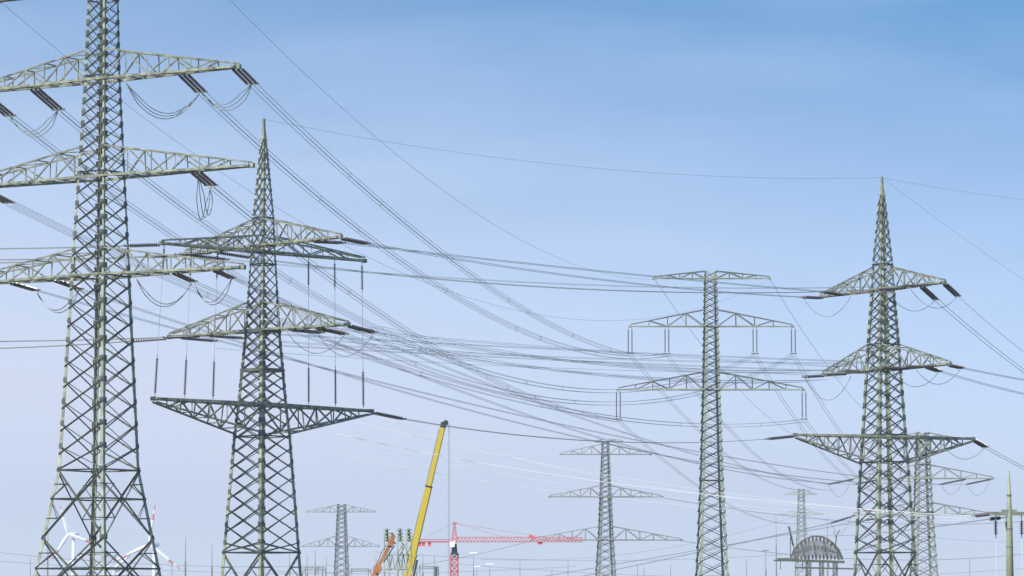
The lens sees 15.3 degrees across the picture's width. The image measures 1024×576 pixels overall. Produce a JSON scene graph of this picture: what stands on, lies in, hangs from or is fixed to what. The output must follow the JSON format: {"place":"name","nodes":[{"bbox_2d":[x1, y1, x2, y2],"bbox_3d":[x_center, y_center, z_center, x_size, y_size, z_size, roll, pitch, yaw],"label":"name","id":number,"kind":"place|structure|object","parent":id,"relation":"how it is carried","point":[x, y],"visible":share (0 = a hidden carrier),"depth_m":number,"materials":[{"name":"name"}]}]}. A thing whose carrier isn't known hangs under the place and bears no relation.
{"place":"outdoors","nodes":[
{"label":"outdoors","id":0,"kind":"place"},
{"bbox_2d":[6,553,337,566],"bbox_3d":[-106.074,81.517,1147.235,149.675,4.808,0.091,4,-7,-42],"label":"conductor","id":1,"kind":"object","parent":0,"point":[186,565],"visible":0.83,"depth_m":1160.88,"materials":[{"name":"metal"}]},
{"bbox_2d":[0,561,575,573],"bbox_3d":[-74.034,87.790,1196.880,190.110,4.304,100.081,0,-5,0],"label":"conductor","id":2,"kind":"object","parent":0,"point":[312,573],"visible":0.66,"depth_m":1207.68,"materials":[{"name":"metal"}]},
{"bbox_2d":[470,552,476,575],"bbox_3d":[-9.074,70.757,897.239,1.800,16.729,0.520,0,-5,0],"label":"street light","id":3,"kind":"object","parent":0,"point":[473,561],"visible":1,"depth_m":897.73,"materials":[{"name":"grey metal"}]},
{"bbox_2d":[0,0,1023,575],"label":"sky","id":4,"kind":"structure","parent":0,"point":[778,93],"materials":[{"name":"blue"}]},
{"bbox_2d":[339,453,945,520],"bbox_3d":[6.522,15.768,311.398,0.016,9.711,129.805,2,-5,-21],"label":"conductor","id":5,"kind":"object","parent":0,"point":[665,503],"visible":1,"depth_m":293.72,"materials":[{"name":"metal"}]},
{"bbox_2d":[484,512,806,559],"bbox_3d":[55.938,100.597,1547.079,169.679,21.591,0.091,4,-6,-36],"label":"conductor","id":6,"kind":"object","parent":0,"point":[657,549],"visible":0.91,"depth_m":1549.30,"materials":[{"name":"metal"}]},
{"bbox_2d":[382,541,921,560],"bbox_3d":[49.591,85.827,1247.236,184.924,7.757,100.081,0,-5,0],"label":"conductor","id":7,"kind":"object","parent":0,"point":[615,560],"visible":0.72,"depth_m":1236.03,"materials":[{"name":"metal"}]},
{"bbox_2d":[461,564,998,575],"bbox_3d":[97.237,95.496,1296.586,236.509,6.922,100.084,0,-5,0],"label":"conductor","id":8,"kind":"object","parent":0,"point":[650,575],"visible":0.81,"depth_m":1270.64,"materials":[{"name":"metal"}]},
{"bbox_2d":[773,526,852,575],"bbox_3d":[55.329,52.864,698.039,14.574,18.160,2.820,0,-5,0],"label":"arched truss gantry","id":9,"kind":"object","parent":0,"point":[831,551],"visible":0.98,"depth_m":697.24,"materials":[{"name":"metal"}]},
{"bbox_2d":[827,528,827,575],"bbox_3d":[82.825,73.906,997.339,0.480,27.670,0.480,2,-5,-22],"label":"lightning mast","id":10,"kind":"object","parent":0,"point":[827,551],"visible":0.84,"depth_m":997.62,"materials":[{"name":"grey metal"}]},
{"label":"ground","id":11,"kind":"structure","parent":0,"visible":0},
{"bbox_2d":[48,551,82,575],"bbox_3d":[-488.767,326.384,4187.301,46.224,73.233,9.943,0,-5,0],"label":"wind turbine","id":12,"kind":"object","parent":11,"relation":"on","point":[56,556],"visible":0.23,"depth_m":4185.42,"materials":[{"name":"white paint"}]},
{"bbox_2d":[52,506,89,575],"bbox_3d":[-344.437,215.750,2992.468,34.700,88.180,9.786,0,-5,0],"label":"wind turbine","id":13,"kind":"object","parent":11,"relation":"on","point":[74,535],"visible":0.73,"depth_m":2990.49,"materials":[{"name":"white paint"}]},
{"bbox_2d":[86,555,130,574],"bbox_3d":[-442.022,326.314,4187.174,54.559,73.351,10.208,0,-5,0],"label":"wind turbine","id":14,"kind":"object","parent":11,"relation":"on","point":[118,565],"visible":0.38,"depth_m":4184.92,"materials":[{"name":"white paint"}]},
{"bbox_2d":[0,0,258,575],"bbox_3d":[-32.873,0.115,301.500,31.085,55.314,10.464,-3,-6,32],"label":"lattice pylon","id":15,"kind":"object","parent":11,"relation":"on","point":[101,285],"visible":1,"depth_m":300.91,"materials":[{"name":"grey metal"}]},
{"bbox_2d":[2,3,769,320],"bbox_3d":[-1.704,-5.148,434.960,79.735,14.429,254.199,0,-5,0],"label":"earth wire","id":16,"kind":"object","parent":15,"relation":"attached to","point":[334,240],"visible":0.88,"depth_m":392.44,"materials":[{"name":"metal"}]},
{"bbox_2d":[9,116,794,404],"bbox_3d":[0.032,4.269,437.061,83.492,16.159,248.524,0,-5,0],"label":"conductor","id":17,"kind":"object","parent":15,"relation":"attached to","point":[416,366],"visible":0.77,"depth_m":400.18,"materials":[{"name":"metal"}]},
{"bbox_2d":[57,110,755,392],"bbox_3d":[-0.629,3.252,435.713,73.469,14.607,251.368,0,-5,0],"label":"conductor","id":18,"kind":"object","parent":15,"relation":"attached to","point":[421,350],"visible":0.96,"depth_m":387.89,"materials":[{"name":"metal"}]},
{"bbox_2d":[199,93,667,358],"bbox_3d":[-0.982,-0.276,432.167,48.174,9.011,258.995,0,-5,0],"label":"conductor","id":19,"kind":"object","parent":15,"relation":"attached to","point":[391,250],"visible":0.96,"depth_m":369.50,"materials":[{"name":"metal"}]},
{"bbox_2d":[230,0,636,278],"bbox_3d":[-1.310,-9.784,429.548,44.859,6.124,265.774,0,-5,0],"label":"earth wire","id":20,"kind":"object","parent":15,"relation":"attached to","point":[378,139],"visible":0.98,"depth_m":357.42,"materials":[{"name":"metal"}]},
{"bbox_2d":[260,93,631,355],"bbox_3d":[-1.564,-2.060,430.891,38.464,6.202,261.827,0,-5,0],"label":"conductor","id":21,"kind":"object","parent":15,"relation":"attached to","point":[419,231],"visible":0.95,"depth_m":371.95,"materials":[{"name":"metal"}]},
{"bbox_2d":[37,291,933,483],"bbox_3d":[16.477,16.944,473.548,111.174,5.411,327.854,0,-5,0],"label":"conductor","id":22,"kind":"object","parent":15,"relation":"attached to","point":[458,400],"visible":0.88,"depth_m":409.02,"materials":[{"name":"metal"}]},
{"bbox_2d":[195,282,837,483],"bbox_3d":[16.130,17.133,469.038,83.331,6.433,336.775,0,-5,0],"label":"conductor","id":23,"kind":"object","parent":15,"relation":"attached to","point":[477,396],"visible":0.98,"depth_m":384.21,"materials":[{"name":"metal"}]},
{"bbox_2d":[81,289,963,484],"bbox_3d":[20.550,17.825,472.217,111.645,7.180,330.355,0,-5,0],"label":"conductor","id":24,"kind":"object","parent":15,"relation":"attached to","point":[472,410],"visible":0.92,"depth_m":397.22,"materials":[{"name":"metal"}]},
{"bbox_2d":[232,279,825,483],"bbox_3d":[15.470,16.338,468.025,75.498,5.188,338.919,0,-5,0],"label":"conductor","id":25,"kind":"object","parent":15,"relation":"attached to","point":[486,382],"visible":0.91,"depth_m":383.65,"materials":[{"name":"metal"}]},
{"bbox_2d":[113,505,179,575],"bbox_3d":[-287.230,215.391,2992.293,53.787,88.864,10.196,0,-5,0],"label":"wind turbine","id":26,"kind":"object","parent":11,"relation":"on","point":[159,552],"visible":0.74,"depth_m":2989.12,"materials":[{"name":"white paint"}]},
{"bbox_2d":[184,537,185,575],"bbox_3d":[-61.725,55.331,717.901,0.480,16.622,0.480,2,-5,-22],"label":"lightning mast","id":27,"kind":"object","parent":11,"relation":"on","point":[185,559],"visible":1,"depth_m":718.14,"materials":[{"name":"grey metal"}]},
{"bbox_2d":[123,118,405,575],"bbox_3d":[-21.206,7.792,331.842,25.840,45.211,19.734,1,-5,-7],"label":"lattice pylon","id":28,"kind":"object","parent":11,"relation":"on","point":[262,330],"visible":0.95,"depth_m":330.00,"materials":[{"name":"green metal"}]},
{"bbox_2d":[0,245,122,248],"bbox_3d":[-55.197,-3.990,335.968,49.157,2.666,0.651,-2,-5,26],"label":"conductor","id":29,"kind":"object","parent":28,"relation":"attached to","point":[55,247],"visible":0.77,"depth_m":328.38,"materials":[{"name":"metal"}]},
{"bbox_2d":[0,341,128,348],"bbox_3d":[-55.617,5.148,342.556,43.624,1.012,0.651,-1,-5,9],"label":"conductor","id":30,"kind":"object","parent":28,"relation":"attached to","point":[56,345],"visible":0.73,"depth_m":340.23,"materials":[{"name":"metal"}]},
{"bbox_2d":[0,257,145,259],"bbox_3d":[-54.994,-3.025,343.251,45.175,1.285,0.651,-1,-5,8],"label":"conductor","id":31,"kind":"object","parent":28,"relation":"attached to","point":[54,259],"visible":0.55,"depth_m":341.27,"materials":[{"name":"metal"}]},
{"bbox_2d":[0,337,161,341],"bbox_3d":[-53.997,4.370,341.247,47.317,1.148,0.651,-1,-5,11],"label":"conductor","id":32,"kind":"object","parent":28,"relation":"attached to","point":[76,340],"visible":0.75,"depth_m":338.32,"materials":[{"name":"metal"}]},
{"bbox_2d":[0,254,173,263],"bbox_3d":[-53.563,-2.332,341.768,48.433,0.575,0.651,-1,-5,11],"label":"conductor","id":33,"kind":"object","parent":28,"relation":"attached to","point":[84,259],"visible":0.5,"depth_m":338.51,"materials":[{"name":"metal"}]},
{"bbox_2d":[208,186,617,421],"bbox_3d":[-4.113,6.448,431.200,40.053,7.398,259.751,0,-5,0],"label":"conductor","id":34,"kind":"object","parent":28,"relation":"attached to","point":[487,375],"visible":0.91,"depth_m":368.84,"materials":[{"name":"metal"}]},
{"bbox_2d":[265,119,838,178],"bbox_3d":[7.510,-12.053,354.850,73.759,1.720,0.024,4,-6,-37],"label":"earth wire","id":35,"kind":"object","parent":28,"relation":"attached to","point":[588,167],"visible":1,"depth_m":355.25,"materials":[{"name":"metal"}]},
{"bbox_2d":[251,333,876,372],"bbox_3d":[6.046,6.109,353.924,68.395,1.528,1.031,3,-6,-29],"label":"conductor","id":36,"kind":"object","parent":28,"relation":"attached to","point":[577,350],"visible":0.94,"depth_m":354.28,"materials":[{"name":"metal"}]},
{"bbox_2d":[367,243,799,297],"bbox_3d":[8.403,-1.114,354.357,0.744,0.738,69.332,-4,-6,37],"label":"conductor","id":37,"kind":"object","parent":28,"relation":"attached to","point":[572,275],"visible":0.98,"depth_m":349.92,"materials":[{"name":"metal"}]},
{"bbox_2d":[341,328,827,380],"bbox_3d":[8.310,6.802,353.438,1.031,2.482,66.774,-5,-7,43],"label":"conductor","id":38,"kind":"object","parent":28,"relation":"attached to","point":[584,362],"visible":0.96,"depth_m":351.81,"materials":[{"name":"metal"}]},
{"bbox_2d":[408,419,763,442],"bbox_3d":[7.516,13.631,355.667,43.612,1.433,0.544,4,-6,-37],"label":"conductor","id":39,"kind":"object","parent":28,"relation":"attached to","point":[570,439],"visible":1,"depth_m":353.49,"materials":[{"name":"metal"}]},
{"bbox_2d":[370,326,808,382],"bbox_3d":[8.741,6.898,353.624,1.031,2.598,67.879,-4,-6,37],"label":"conductor","id":40,"kind":"object","parent":28,"relation":"attached to","point":[576,362],"visible":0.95,"depth_m":349.48,"materials":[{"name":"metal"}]},
{"bbox_2d":[341,417,969,519],"bbox_3d":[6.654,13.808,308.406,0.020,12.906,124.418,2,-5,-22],"label":"conductor","id":41,"kind":"object","parent":28,"relation":"attached to","point":[665,484],"visible":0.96,"depth_m":295.36,"materials":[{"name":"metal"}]},
{"bbox_2d":[302,567,325,575],"bbox_3d":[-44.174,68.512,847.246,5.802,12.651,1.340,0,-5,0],"label":"busbar gantry","id":42,"kind":"object","parent":11,"relation":"on","point":[321,569],"visible":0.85,"depth_m":847.20,"materials":[{"name":"grey metal"}]},
{"bbox_2d":[301,504,379,575],"bbox_3d":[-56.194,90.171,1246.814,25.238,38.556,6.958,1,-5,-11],"label":"lattice pylon","id":43,"kind":"object","parent":11,"relation":"on","point":[337,542],"visible":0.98,"depth_m":1247.00,"materials":[{"name":"grey metal"}]},
{"bbox_2d":[348,568,370,575],"bbox_3d":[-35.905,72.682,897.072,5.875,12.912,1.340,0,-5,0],"label":"busbar gantry","id":44,"kind":"object","parent":11,"relation":"on","point":[351,571],"visible":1,"depth_m":897.05,"materials":[{"name":"grey metal"}]},
{"bbox_2d":[372,532,395,575],"bbox_3d":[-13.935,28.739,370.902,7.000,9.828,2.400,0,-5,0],"label":"knuckle boom crane","id":45,"kind":"object","parent":11,"relation":"on","point":[377,569],"visible":1,"depth_m":370.94,"materials":[{"name":"orange paint"}]},
{"bbox_2d":[383,528,412,575],"bbox_3d":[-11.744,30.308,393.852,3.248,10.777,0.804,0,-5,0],"label":"lattice portal","id":46,"kind":"object","parent":11,"relation":"on","point":[401,539],"visible":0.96,"depth_m":393.93,"materials":[{"name":"green paint"}]},
{"bbox_2d":[404,420,449,575],"bbox_3d":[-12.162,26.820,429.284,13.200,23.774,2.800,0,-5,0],"label":"mobile crane","id":47,"kind":"object","parent":11,"relation":"on","point":[423,510],"visible":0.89,"depth_m":429.24,"materials":[{"name":"yellow paint"}]},
{"bbox_2d":[416,566,438,575],"bbox_3d":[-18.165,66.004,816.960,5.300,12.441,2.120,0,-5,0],"label":"busbar gantry","id":48,"kind":"object","parent":11,"relation":"on","point":[435,568],"visible":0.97,"depth_m":817.26,"materials":[{"name":"grey metal"}]},
{"bbox_2d":[419,522,582,575],"bbox_3d":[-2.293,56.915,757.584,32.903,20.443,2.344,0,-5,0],"label":"tower crane","id":49,"kind":"object","parent":11,"relation":"on","point":[453,545],"visible":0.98,"depth_m":757.96,"materials":[{"name":"red paint"}]},
{"bbox_2d":[530,439,682,575],"bbox_3d":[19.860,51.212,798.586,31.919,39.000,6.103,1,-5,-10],"label":"lattice pylon","id":50,"kind":"object","parent":11,"relation":"on","point":[600,514],"visible":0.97,"depth_m":798.72,"materials":[{"name":"grey metal"}]},
{"bbox_2d":[264,542,525,572],"bbox_3d":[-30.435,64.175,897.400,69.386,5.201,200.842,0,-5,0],"label":"conductor","id":51,"kind":"object","parent":50,"relation":"attached to","point":[401,567],"visible":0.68,"depth_m":876.24,"materials":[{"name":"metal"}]},
{"bbox_2d":[666,498,1005,524],"bbox_3d":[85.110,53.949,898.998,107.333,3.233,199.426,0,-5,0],"label":"conductor","id":52,"kind":"object","parent":50,"relation":"attached to","point":[827,519],"visible":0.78,"depth_m":869.87,"materials":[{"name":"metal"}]},
{"bbox_2d":[685,541,1019,559],"bbox_3d":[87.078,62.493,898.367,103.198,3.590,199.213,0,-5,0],"label":"conductor","id":53,"kind":"object","parent":50,"relation":"attached to","point":[833,557],"visible":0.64,"depth_m":871.63,"materials":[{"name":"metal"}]},
{"bbox_2d":[616,270,807,575],"bbox_3d":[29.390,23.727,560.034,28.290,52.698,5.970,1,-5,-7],"label":"lattice pylon","id":54,"kind":"object","parent":11,"relation":"on","point":[704,398],"visible":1,"depth_m":560.73,"materials":[{"name":"grey metal"}]},
{"bbox_2d":[7,202,803,426],"bbox_3d":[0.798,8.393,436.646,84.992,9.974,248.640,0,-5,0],"label":"conductor","id":55,"kind":"object","parent":54,"relation":"attached to","point":[371,355],"visible":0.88,"depth_m":396.58,"materials":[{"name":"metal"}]},
{"bbox_2d":[622,422,799,523],"bbox_3d":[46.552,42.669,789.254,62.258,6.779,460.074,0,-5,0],"label":"conductor","id":56,"kind":"object","parent":54,"relation":"attached to","point":[694,482],"visible":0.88,"depth_m":671.91,"materials":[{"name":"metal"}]},
{"bbox_2d":[630,355,795,489],"bbox_3d":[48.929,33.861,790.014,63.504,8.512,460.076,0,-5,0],"label":"conductor","id":57,"kind":"object","parent":54,"relation":"attached to","point":[697,430],"visible":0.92,"depth_m":649.32,"materials":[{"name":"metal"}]},
{"bbox_2d":[655,280,791,433],"bbox_3d":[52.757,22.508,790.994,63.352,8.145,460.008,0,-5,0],"label":"earth wire","id":58,"kind":"object","parent":54,"relation":"attached to","point":[708,353],"visible":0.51,"depth_m":637.20,"materials":[{"name":"metal"}]},
{"bbox_2d":[667,357,819,489],"bbox_3d":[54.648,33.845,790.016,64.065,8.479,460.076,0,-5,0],"label":"conductor","id":59,"kind":"object","parent":54,"relation":"attached to","point":[739,438],"visible":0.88,"depth_m":711.54,"materials":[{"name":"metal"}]},
{"bbox_2d":[753,355,875,491],"bbox_3d":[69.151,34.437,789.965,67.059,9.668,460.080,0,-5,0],"label":"conductor","id":60,"kind":"object","parent":54,"relation":"attached to","point":[801,425],"visible":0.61,"depth_m":656.09,"materials":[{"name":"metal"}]},
{"bbox_2d":[770,280,883,427],"bbox_3d":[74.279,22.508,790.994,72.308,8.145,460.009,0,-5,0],"label":"earth wire","id":61,"kind":"object","parent":54,"relation":"attached to","point":[812,345],"visible":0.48,"depth_m":631.49,"materials":[{"name":"metal"}]},
{"bbox_2d":[792,355,911,490],"bbox_3d":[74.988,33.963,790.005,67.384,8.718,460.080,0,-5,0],"label":"conductor","id":62,"kind":"object","parent":54,"relation":"attached to","point":[831,416],"visible":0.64,"depth_m":636.29,"materials":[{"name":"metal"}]},
{"bbox_2d":[802,420,909,517],"bbox_3d":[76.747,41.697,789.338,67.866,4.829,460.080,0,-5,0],"label":"conductor","id":63,"kind":"object","parent":54,"relation":"attached to","point":[853,474],"visible":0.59,"depth_m":638.45,"materials":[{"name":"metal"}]},
{"bbox_2d":[762,549,768,575],"bbox_3d":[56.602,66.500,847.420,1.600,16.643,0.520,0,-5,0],"label":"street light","id":64,"kind":"object","parent":11,"relation":"on","point":[765,550],"visible":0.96,"depth_m":847.83,"materials":[{"name":"grey metal"}]},
{"bbox_2d":[779,489,823,575],"bbox_3d":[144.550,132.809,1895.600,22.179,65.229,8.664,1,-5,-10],"label":"lattice pylon","id":65,"kind":"object","parent":11,"relation":"on","point":[798,494],"visible":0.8,"depth_m":1896.66,"materials":[{"name":"grey metal"}]},
{"bbox_2d":[810,516,1023,541],"bbox_3d":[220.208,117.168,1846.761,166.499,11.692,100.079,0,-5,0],"label":"conductor","id":66,"kind":"object","parent":65,"relation":"attached to","point":[943,538],"visible":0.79,"depth_m":1848.06,"materials":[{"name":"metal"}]},
{"bbox_2d":[765,177,988,575],"bbox_3d":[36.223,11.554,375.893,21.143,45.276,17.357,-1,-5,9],"label":"lattice pylon","id":67,"kind":"object","parent":11,"relation":"on","point":[887,434],"visible":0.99,"depth_m":375.12,"materials":[{"name":"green metal"}]},
{"bbox_2d":[216,338,903,373],"bbox_3d":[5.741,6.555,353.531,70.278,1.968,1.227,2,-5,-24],"label":"conductor","id":68,"kind":"object","parent":67,"relation":"attached to","point":[596,369],"visible":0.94,"depth_m":355.58,"materials":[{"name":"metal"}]},
{"bbox_2d":[231,259,897,288],"bbox_3d":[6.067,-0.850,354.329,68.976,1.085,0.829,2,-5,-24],"label":"conductor","id":69,"kind":"object","parent":67,"relation":"attached to","point":[597,285],"visible":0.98,"depth_m":355.57,"materials":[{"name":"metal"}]},
{"bbox_2d":[253,258,877,292],"bbox_3d":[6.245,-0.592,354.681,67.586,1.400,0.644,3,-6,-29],"label":"conductor","id":70,"kind":"object","parent":67,"relation":"attached to","point":[562,287],"visible":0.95,"depth_m":354.03,"materials":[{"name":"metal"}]},
{"bbox_2d":[345,242,816,290],"bbox_3d":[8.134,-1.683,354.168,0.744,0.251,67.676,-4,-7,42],"label":"conductor","id":71,"kind":"object","parent":67,"relation":"attached to","point":[577,268],"visible":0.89,"depth_m":351.55,"materials":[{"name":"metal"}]},
{"bbox_2d":[326,328,846,376],"bbox_3d":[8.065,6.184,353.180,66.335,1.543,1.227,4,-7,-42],"label":"conductor","id":72,"kind":"object","parent":67,"relation":"attached to","point":[584,350],"visible":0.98,"depth_m":352.53,"materials":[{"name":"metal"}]},
{"bbox_2d":[886,178,1020,199],"bbox_3d":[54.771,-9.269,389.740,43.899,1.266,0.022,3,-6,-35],"label":"earth wire","id":73,"kind":"object","parent":67,"relation":"attached to","point":[950,189],"visible":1,"depth_m":381.90,"materials":[{"name":"metal"}]},
{"bbox_2d":[884,179,1023,279],"bbox_3d":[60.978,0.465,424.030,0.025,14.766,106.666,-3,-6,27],"label":"earth wire","id":74,"kind":"object","parent":67,"relation":"attached to","point":[951,229],"visible":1,"depth_m":394.37,"materials":[{"name":"metal"}]},
{"bbox_2d":[935,300,1023,372],"bbox_3d":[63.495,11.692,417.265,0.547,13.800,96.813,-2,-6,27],"label":"conductor","id":75,"kind":"object","parent":67,"relation":"attached to","point":[981,336],"visible":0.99,"depth_m":385.71,"materials":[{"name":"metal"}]},
{"bbox_2d":[941,371,1023,394],"bbox_3d":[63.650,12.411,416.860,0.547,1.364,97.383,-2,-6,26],"label":"conductor","id":76,"kind":"object","parent":67,"relation":"attached to","point":[982,384],"visible":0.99,"depth_m":384.81,"materials":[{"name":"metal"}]},
{"bbox_2d":[959,297,1021,350],"bbox_3d":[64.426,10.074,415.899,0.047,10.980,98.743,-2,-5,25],"label":"conductor","id":77,"kind":"object","parent":67,"relation":"attached to","point":[991,325],"visible":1,"depth_m":380.74,"materials":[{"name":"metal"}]},
{"bbox_2d":[966,368,1023,380],"bbox_3d":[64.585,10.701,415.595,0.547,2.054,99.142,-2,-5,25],"label":"conductor","id":78,"kind":"object","parent":67,"relation":"attached to","point":[996,374],"visible":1,"depth_m":380.24,"materials":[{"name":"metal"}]},
{"bbox_2d":[985,448,1023,468],"bbox_3d":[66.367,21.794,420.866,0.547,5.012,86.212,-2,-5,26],"label":"conductor","id":79,"kind":"object","parent":67,"relation":"attached to","point":[1005,459],"visible":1,"depth_m":387.85,"materials":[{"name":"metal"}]},
{"bbox_2d":[827,432,993,575],"bbox_3d":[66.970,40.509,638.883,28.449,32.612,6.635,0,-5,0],"label":"lattice pylon","id":80,"kind":"object","parent":11,"relation":"on","point":[927,496],"visible":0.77,"depth_m":638.75,"materials":[{"name":"grey metal"}]},
{"bbox_2d":[547,520,863,575],"bbox_3d":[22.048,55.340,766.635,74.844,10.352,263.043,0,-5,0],"label":"conductor","id":81,"kind":"object","parent":80,"relation":"hanging from","point":[699,549],"visible":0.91,"depth_m":724.72,"materials":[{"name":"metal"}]},
{"bbox_2d":[584,523,828,575],"bbox_3d":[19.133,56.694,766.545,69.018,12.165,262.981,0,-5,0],"label":"conductor","id":82,"kind":"object","parent":80,"relation":"hanging from","point":[707,550],"visible":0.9,"depth_m":702.06,"materials":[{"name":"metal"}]},
{"bbox_2d":[972,470,1023,575],"bbox_3d":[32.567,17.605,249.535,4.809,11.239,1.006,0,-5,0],"label":"monopole","id":83,"kind":"object","parent":11,"relation":"on","point":[1009,512],"visible":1,"depth_m":249.47,"materials":[{"name":"metal"}]},
{"bbox_2d":[336,438,960,520],"bbox_3d":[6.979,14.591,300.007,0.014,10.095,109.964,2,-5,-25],"label":"conductor","id":84,"kind":"object","parent":83,"relation":"attached to","point":[662,497],"visible":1,"depth_m":290.15,"materials":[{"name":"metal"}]},
{"bbox_2d":[337,400,960,517],"bbox_3d":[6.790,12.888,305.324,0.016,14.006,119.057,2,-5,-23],"label":"conductor","id":85,"kind":"object","parent":83,"relation":"attached to","point":[679,490],"visible":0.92,"depth_m":289.99,"materials":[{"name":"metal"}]},
{"bbox_2d":[336,433,963,515],"bbox_3d":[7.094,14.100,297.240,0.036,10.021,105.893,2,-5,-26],"label":"conductor","id":86,"kind":"object","parent":83,"relation":"attached to","point":[664,489],"visible":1,"depth_m":286.22,"materials":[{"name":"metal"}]},
{"bbox_2d":[800,519,985,535],"bbox_3d":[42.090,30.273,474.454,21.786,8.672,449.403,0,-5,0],"label":"conductor","id":87,"kind":"object","parent":83,"relation":"attached to","point":[911,529],"visible":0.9,"depth_m":323.77,"materials":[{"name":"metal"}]}
]}

